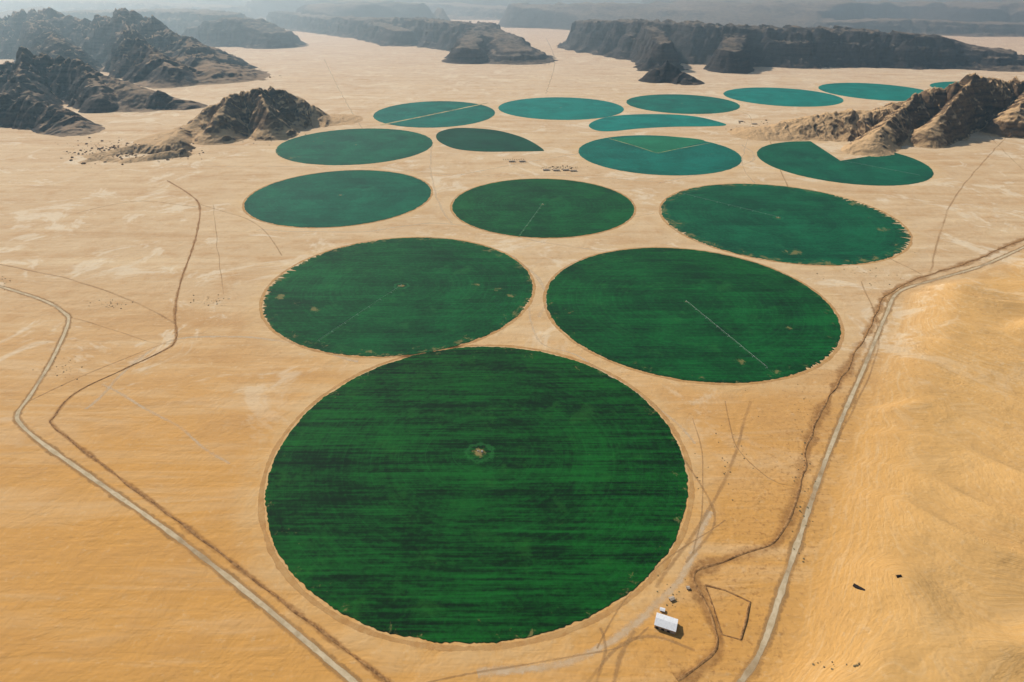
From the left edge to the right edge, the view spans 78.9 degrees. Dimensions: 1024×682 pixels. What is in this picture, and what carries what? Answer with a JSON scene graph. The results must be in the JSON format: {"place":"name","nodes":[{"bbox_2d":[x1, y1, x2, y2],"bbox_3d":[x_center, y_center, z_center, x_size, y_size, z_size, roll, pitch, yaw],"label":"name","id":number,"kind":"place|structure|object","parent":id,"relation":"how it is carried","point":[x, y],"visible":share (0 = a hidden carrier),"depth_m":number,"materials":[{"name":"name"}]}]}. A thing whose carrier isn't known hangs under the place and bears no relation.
{"place":"outdoors","nodes":[
{"label":"outdoors","id":0,"kind":"place"},
{"bbox_2d":[0,93,104,136],"bbox_3d":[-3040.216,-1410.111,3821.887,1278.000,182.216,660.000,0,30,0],"label":"rocky hill","id":1,"kind":"structure","parent":0,"point":[32,113],"depth_m":3783.58,"materials":[{"name":"stone"}]},
{"bbox_2d":[0,46,159,112],"bbox_3d":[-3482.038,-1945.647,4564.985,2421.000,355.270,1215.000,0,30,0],"label":"sandstone mountain","id":2,"kind":"structure","parent":0,"point":[79,84],"depth_m":4448.88,"materials":[{"name":"grey stone"}]},
{"bbox_2d":[0,0,264,18],"bbox_3d":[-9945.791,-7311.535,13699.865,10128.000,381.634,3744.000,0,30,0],"label":"distant range","id":3,"kind":"structure","parent":0,"point":[58,5],"depth_m":13393.59,"materials":[{"name":"stone"}]},
{"bbox_2d":[0,7,270,88],"bbox_3d":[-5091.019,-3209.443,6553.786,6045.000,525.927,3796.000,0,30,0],"label":"sandstone mountain","id":4,"kind":"structure","parent":0,"point":[135,47],"depth_m":6101.03,"materials":[{"name":"grey stone"}]},
{"bbox_2d":[61,8,253,34],"bbox_3d":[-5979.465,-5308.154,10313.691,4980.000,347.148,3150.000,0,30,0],"label":"sandstone mountain","id":5,"kind":"structure","parent":0,"point":[178,21],"depth_m":9850.62,"materials":[{"name":"grey stone"}]},
{"bbox_2d":[86,336,258,408],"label":"wheel track","id":6,"kind":"structure","parent":0,"point":[195,336],"depth_m":1598.07,"materials":[{"name":"beige sand"}]},
{"bbox_2d":[143,90,207,109],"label":"rocky hill","id":7,"kind":"structure","parent":0,"point":[159,99],"depth_m":4345.39,"materials":[{"name":"stone"}]},
{"bbox_2d":[0,286,360,681],"bbox_3d":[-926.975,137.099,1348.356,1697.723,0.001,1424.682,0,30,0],"label":"desert road","id":8,"kind":"structure","parent":0,"point":[293,630],"depth_m":1041.02,"materials":[{"name":"beige sand"}]},
{"bbox_2d":[49,180,389,681],"bbox_3d":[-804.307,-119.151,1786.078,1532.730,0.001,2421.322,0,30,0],"label":"churned track","id":9,"kind":"structure","parent":0,"point":[189,526],"depth_m":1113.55,"materials":[{"name":"brown soil"}]},
{"bbox_2d":[181,17,306,48],"bbox_3d":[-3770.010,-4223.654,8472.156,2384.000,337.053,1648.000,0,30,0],"label":"sandstone mountain","id":10,"kind":"structure","parent":0,"point":[261,33],"depth_m":8244.38,"materials":[{"name":"grey stone"}]},
{"bbox_2d":[133,86,362,145],"bbox_3d":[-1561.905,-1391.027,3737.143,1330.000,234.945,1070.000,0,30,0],"label":"rocky hill","id":11,"kind":"structure","parent":0,"point":[271,113],"depth_m":3627.12,"materials":[{"name":"beige stone"}]},
{"bbox_2d":[244,170,430,227],"bbox_3d":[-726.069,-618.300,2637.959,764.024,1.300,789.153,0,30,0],"label":"crop field","id":12,"kind":"structure","parent":0,"point":[339,198],"depth_m":2596.54,"materials":[{"name":"green plant"}]},
{"bbox_2d":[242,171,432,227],"bbox_3d":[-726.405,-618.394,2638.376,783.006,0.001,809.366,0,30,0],"label":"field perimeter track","id":13,"kind":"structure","parent":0,"point":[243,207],"depth_m":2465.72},
{"bbox_2d":[275,128,432,164],"bbox_3d":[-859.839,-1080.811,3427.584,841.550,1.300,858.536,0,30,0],"label":"crop field","id":14,"kind":"structure","parent":0,"point":[357,146],"depth_m":3391.36,"materials":[{"name":"green plant"}]},
{"bbox_2d":[309,286,400,347],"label":"pivot service track","id":15,"kind":"structure","parent":0,"point":[344,323],"depth_m":1644.05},
{"bbox_2d":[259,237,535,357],"bbox_3d":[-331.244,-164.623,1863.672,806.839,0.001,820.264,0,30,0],"label":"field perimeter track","id":16,"kind":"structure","parent":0,"point":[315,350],"depth_m":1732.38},
{"bbox_2d":[263,237,532,356],"bbox_3d":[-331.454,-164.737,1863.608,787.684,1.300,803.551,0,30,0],"label":"crop field","id":17,"kind":"structure","parent":0,"point":[448,293],"depth_m":1801.01,"materials":[{"name":"green plant"}]},
{"bbox_2d":[274,223,539,241],"bbox_3d":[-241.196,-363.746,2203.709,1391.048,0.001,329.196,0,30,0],"label":"wheel track","id":18,"kind":"structure","parent":0,"point":[365,231],"depth_m":2262.67,"materials":[{"name":"beige sand"}]},
{"bbox_2d":[266,10,558,64],"bbox_3d":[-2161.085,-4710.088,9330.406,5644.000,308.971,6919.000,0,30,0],"label":"sandstone mountain","id":19,"kind":"structure","parent":0,"point":[469,42],"depth_m":8177.07,"materials":[{"name":"grey stone"}]},
{"bbox_2d":[373,101,494,127],"bbox_3d":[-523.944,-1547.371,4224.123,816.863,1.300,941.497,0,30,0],"label":"crop field","id":20,"kind":"structure","parent":0,"point":[452,116],"depth_m":4178.50,"materials":[{"name":"green plant"}]},
{"bbox_2d":[380,104,480,124],"bbox_3d":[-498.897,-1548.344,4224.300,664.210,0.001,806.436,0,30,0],"label":"farm lane","id":21,"kind":"structure","parent":20,"relation":"on","point":[428,115],"depth_m":4147.89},
{"bbox_2d":[55,75,850,169],"bbox_3d":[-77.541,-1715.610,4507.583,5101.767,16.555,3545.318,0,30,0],"label":"boulder field","id":22,"kind":"structure","parent":0,"point":[121,158],"depth_m":3275.03,"materials":[{"name":"brown stone"}]},
{"bbox_2d":[407,2,506,20],"bbox_3d":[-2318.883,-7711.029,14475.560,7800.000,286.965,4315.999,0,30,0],"label":"distant range","id":23,"kind":"structure","parent":0,"point":[458,11],"depth_m":13906.31,"materials":[{"name":"stone"}]},
{"bbox_2d":[264,346,687,642],"bbox_3d":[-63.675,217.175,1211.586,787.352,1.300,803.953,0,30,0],"label":"crop field","id":24,"kind":"structure","parent":0,"point":[396,502],"depth_m":1112.44,"materials":[{"name":"green plant"}]},
{"bbox_2d":[258,345,694,650],"bbox_3d":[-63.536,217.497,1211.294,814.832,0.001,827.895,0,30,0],"label":"field perimeter track","id":25,"kind":"structure","parent":0,"point":[291,580],"depth_m":991.05,"materials":[{"name":"beige sand"}]},
{"bbox_2d":[436,128,543,151],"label":"crop field","id":26,"kind":"structure","parent":0,"point":[478,139],"depth_m":3515.54,"materials":[{"name":"green plant"}]},
{"bbox_2d":[0,20,1023,681],"bbox_3d":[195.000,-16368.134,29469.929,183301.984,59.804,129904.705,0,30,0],"label":"desert ground","id":27,"kind":"structure","parent":0,"point":[920,488],"depth_m":1344.33,"materials":[{"name":"beige sand"}]},
{"bbox_2d":[77,139,195,162],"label":"rocky outcrop","id":28,"kind":"object","parent":27,"relation":"on","point":[179,148],"visible":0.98,"depth_m":3223.54,"materials":[{"name":"beige stone"}]},
{"bbox_2d":[2,252,914,669],"bbox_3d":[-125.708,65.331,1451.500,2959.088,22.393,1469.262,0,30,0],"label":"desert scrub","id":29,"kind":"object","parent":27,"relation":"on","point":[698,472],"visible":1,"depth_m":1155.55,"materials":[{"name":"plant"}]},
{"bbox_2d":[654,625,674,633],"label":"walls","id":30,"kind":"structure","parent":27,"relation":"on","point":[672,632],"depth_m":879.28,"materials":[{"name":"paint"}]},
{"bbox_2d":[654,613,677,631],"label":"roof","id":31,"kind":"structure","parent":30,"relation":"on","point":[666,622],"depth_m":883.50,"materials":[{"name":"white metal"}]},
{"bbox_2d":[704,585,740,639],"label":"earth wall","id":32,"kind":"structure","parent":27,"relation":"on","point":[706,589],"depth_m":902.05,"materials":[{"name":"brown soil"}]},
{"bbox_2d":[705,584,750,638],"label":"earth wall","id":33,"kind":"structure","parent":27,"relation":"on","point":[745,620],"depth_m":916.16,"materials":[{"name":"brown soil"}]},
{"bbox_2d":[557,18,1023,73],"bbox_3d":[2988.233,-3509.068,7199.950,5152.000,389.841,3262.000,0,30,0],"label":"sandstone mesa","id":34,"kind":"structure","parent":27,"relation":"on","point":[648,45],"depth_m":6403.65,"materials":[{"name":"grey stone"}]},
{"bbox_2d":[853,583,864,590],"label":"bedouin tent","id":35,"kind":"object","parent":27,"relation":"on","point":[857,586],"visible":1,"depth_m":929.03,"materials":[{"name":"fabric"}]},
{"bbox_2d":[0,0,1023,29],"bbox_3d":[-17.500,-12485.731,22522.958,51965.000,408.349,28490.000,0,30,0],"label":"distant mountains","id":36,"kind":"structure","parent":0,"point":[555,14],"depth_m":11439.00,"materials":[{"name":"stone"}]},
{"bbox_2d":[513,256,544,289],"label":"wheel track","id":37,"kind":"structure","parent":0,"point":[537,278],"depth_m":1904.03,"materials":[{"name":"beige sand"}]},
{"bbox_2d":[452,179,633,237],"bbox_3d":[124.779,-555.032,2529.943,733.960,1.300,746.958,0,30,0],"label":"crop field","id":38,"kind":"structure","parent":0,"point":[569,208],"depth_m":2484.56,"materials":[{"name":"green plant"}]},
{"bbox_2d":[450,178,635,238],"bbox_3d":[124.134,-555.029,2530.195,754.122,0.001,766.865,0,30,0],"label":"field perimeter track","id":39,"kind":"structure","parent":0,"point":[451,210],"depth_m":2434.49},
{"bbox_2d":[498,97,623,119],"bbox_3d":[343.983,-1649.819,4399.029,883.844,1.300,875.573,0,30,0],"label":"crop field","id":40,"kind":"structure","parent":0,"point":[558,108],"depth_m":4368.61,"materials":[{"name":"green plant"}]},
{"bbox_2d":[477,510,711,674],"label":"wheel track","id":41,"kind":"structure","parent":0,"point":[636,622],"depth_m":890.14,"materials":[{"name":"beige sand"}]},
{"bbox_2d":[589,114,725,130],"bbox_3d":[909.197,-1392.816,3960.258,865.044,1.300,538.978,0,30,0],"label":"crop field","id":42,"kind":"structure","parent":0,"point":[624,122],"depth_m":3949.34,"materials":[{"name":"green plant"}]},
{"bbox_2d":[613,137,704,152],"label":"crop field","id":43,"kind":"structure","parent":0,"point":[658,144],"depth_m":3472.72,"materials":[{"name":"green plant"}]},
{"bbox_2d":[578,135,741,174],"bbox_3d":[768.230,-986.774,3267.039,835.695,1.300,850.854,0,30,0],"label":"crop field","id":44,"kind":"structure","parent":0,"point":[697,159],"depth_m":3167.61,"materials":[{"name":"green plant"}]},
{"bbox_2d":[638,60,704,84],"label":"rocky hill","id":45,"kind":"structure","parent":0,"point":[666,72],"depth_m":5429.95,"materials":[{"name":"stone"}]},
{"bbox_2d":[626,94,739,113],"bbox_3d":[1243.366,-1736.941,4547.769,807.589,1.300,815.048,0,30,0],"label":"crop field","id":46,"kind":"structure","parent":0,"point":[681,104],"depth_m":4505.27,"materials":[{"name":"teal plant"}]},
{"bbox_2d":[546,248,840,382],"bbox_3d":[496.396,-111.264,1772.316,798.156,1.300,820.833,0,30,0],"label":"crop field","id":47,"kind":"structure","parent":0,"point":[633,308],"depth_m":1700.05,"materials":[{"name":"green plant"}]},
{"bbox_2d":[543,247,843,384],"bbox_3d":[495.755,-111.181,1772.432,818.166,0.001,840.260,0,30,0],"label":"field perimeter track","id":48,"kind":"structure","parent":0,"point":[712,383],"depth_m":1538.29,"materials":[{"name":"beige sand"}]},
{"bbox_2d":[723,87,842,106],"bbox_3d":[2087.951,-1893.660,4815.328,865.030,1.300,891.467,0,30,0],"label":"crop field","id":49,"kind":"structure","parent":0,"point":[783,97],"depth_m":4766.18,"materials":[{"name":"teal plant"}]},
{"bbox_2d":[661,184,910,264],"bbox_3d":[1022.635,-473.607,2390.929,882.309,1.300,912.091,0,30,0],"label":"crop field","id":50,"kind":"structure","parent":0,"point":[812,227],"depth_m":2324.18,"materials":[{"name":"green plant"}]},
{"bbox_2d":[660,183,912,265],"bbox_3d":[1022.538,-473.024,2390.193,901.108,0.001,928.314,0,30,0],"label":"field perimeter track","id":51,"kind":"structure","parent":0,"point":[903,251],"depth_m":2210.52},
{"bbox_2d":[757,141,933,185],"bbox_3d":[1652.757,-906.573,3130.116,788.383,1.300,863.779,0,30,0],"label":"crop field","id":52,"kind":"structure","parent":0,"point":[809,159],"depth_m":3034.16,"materials":[{"name":"green plant"}]},
{"bbox_2d":[676,238,1023,681],"bbox_3d":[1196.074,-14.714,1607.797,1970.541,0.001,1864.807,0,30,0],"label":"churned track","id":53,"kind":"structure","parent":0,"point":[692,676],"depth_m":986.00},
{"bbox_2d":[818,83,923,100],"bbox_3d":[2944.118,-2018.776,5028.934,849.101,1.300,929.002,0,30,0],"label":"crop field","id":54,"kind":"structure","parent":0,"point":[872,91],"depth_m":5059.15,"materials":[{"name":"teal plant"}]},
{"bbox_2d":[728,72,1023,156],"bbox_3d":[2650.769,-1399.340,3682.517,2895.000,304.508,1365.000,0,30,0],"label":"rocky hill","id":55,"kind":"structure","parent":0,"point":[965,107],"depth_m":3590.67,"materials":[{"name":"beige stone"}]},
{"bbox_2d":[737,246,1023,681],"bbox_3d":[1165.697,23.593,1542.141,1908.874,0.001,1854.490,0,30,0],"label":"desert road","id":56,"kind":"structure","parent":0,"point":[750,669],"depth_m":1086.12,"materials":[{"name":"beige sand"}]},
{"bbox_2d":[807,17,1023,36],"bbox_3d":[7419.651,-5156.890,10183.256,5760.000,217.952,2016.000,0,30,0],"label":"distant range","id":57,"kind":"structure","parent":0,"point":[960,28],"depth_m":9946.70,"materials":[{"name":"stone"}]},
{"bbox_2d":[930,81,958,88],"bbox_3d":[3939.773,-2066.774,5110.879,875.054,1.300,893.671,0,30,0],"label":"crop field","id":58,"kind":"structure","parent":0,"point":[943,85],"depth_m":5340.56,"materials":[{"name":"teal plant"}]}
]}

